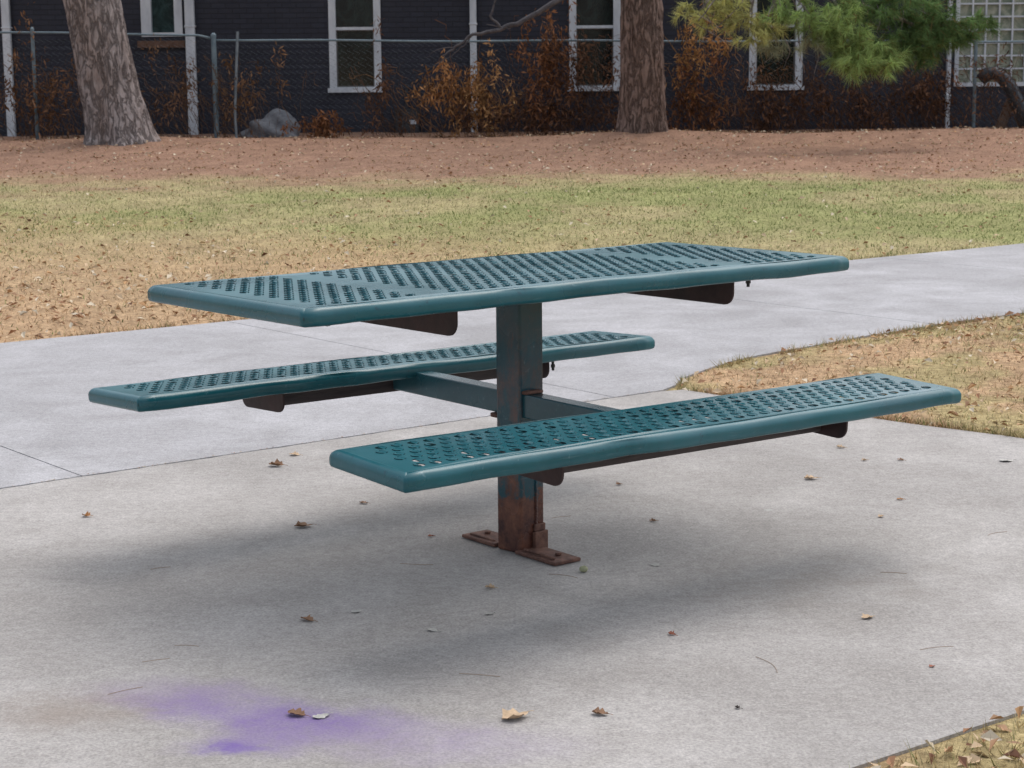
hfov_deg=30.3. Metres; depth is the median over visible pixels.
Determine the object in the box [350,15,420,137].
dead vine
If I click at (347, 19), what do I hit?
window
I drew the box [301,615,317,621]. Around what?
fallen leaf
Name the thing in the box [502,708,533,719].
fallen leaf
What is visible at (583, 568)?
pebble
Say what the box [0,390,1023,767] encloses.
pavement
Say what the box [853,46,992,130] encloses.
dead vine
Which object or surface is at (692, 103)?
dead vine
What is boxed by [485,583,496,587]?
fallen leaf
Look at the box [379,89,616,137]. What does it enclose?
dead vine
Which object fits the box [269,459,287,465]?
fallen leaf
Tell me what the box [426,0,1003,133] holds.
pine tree
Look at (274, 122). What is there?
boulder
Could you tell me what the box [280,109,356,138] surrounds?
dead vine
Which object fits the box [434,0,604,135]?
dead vine
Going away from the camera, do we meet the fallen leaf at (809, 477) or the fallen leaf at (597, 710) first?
the fallen leaf at (597, 710)
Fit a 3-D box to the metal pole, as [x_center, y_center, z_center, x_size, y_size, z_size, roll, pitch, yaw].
[-3.859,-4.166,26.513,0.110,1.532,0.040,-2,9,-8]
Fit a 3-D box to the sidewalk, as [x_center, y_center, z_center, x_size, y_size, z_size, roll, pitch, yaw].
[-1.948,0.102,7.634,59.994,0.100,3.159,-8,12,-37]
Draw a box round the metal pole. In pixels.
[234,31,238,137]
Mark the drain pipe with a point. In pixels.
(1013, 100)
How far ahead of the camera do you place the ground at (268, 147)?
16.83 m
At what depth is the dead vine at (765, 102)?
26.61 m
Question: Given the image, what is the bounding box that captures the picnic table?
[88,242,960,565]
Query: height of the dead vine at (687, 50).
1.850 m
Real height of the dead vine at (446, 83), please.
1.363 m
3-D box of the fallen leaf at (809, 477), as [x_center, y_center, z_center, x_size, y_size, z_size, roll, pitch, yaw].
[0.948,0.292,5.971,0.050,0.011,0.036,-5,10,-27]
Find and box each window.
[137,0,184,47]
[328,0,382,92]
[568,0,620,90]
[747,0,803,89]
[954,0,1023,86]
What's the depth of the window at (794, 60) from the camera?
28.11 m
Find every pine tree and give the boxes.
[63,0,160,145]
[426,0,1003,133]
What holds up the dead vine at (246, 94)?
attached to the chain link fence
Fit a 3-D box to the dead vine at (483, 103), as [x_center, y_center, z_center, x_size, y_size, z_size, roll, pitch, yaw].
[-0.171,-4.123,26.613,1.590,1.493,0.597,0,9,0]
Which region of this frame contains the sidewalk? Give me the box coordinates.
[0,243,1023,488]
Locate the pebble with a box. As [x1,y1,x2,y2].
[579,565,587,571]
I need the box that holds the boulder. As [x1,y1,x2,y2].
[238,108,300,137]
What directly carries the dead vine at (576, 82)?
attached to the chain link fence
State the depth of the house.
28.08 m
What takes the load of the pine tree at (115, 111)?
on the ground at (268, 147)
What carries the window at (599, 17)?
in the house
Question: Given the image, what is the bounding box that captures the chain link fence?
[0,27,1023,139]
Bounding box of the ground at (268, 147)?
[0,127,1023,767]
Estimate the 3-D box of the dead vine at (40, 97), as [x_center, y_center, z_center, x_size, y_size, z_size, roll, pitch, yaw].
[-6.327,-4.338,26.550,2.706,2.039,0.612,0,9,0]
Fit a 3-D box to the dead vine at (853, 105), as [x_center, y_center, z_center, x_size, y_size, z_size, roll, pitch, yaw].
[4.808,-4.054,26.614,2.926,1.296,0.574,0,9,0]
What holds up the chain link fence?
on the ground at (268, 147)
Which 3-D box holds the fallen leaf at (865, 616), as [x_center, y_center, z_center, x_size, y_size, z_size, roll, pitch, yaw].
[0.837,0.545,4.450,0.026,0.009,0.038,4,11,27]
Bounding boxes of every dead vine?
[0,2,157,139]
[138,33,256,137]
[184,41,316,137]
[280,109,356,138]
[349,49,517,137]
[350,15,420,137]
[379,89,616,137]
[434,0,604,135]
[444,37,541,136]
[509,8,619,134]
[663,4,790,132]
[664,44,786,131]
[675,42,871,132]
[755,55,955,133]
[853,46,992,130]
[931,41,1023,128]
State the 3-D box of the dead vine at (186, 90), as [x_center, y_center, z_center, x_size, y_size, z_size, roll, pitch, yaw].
[-4.742,-4.174,26.558,2.305,1.493,0.514,0,9,0]
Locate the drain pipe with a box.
[977,66,1023,127]
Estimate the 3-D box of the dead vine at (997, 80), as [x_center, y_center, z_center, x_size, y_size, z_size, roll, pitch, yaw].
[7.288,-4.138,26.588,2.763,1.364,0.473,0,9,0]
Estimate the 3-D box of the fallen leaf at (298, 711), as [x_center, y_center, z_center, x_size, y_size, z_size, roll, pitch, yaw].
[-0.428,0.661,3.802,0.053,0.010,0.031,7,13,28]
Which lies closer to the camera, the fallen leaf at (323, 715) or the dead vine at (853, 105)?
the fallen leaf at (323, 715)
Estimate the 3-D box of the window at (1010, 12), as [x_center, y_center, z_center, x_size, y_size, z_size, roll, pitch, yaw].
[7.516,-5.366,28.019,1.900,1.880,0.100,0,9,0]
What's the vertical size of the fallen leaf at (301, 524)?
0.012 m
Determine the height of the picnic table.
0.767 m
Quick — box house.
[0,0,1023,135]
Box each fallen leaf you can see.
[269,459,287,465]
[288,708,310,716]
[294,521,316,526]
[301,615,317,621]
[313,712,331,717]
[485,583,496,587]
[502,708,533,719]
[592,707,612,714]
[804,474,820,478]
[861,613,874,617]
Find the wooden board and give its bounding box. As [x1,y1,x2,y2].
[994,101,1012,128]
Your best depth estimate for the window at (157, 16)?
27.97 m

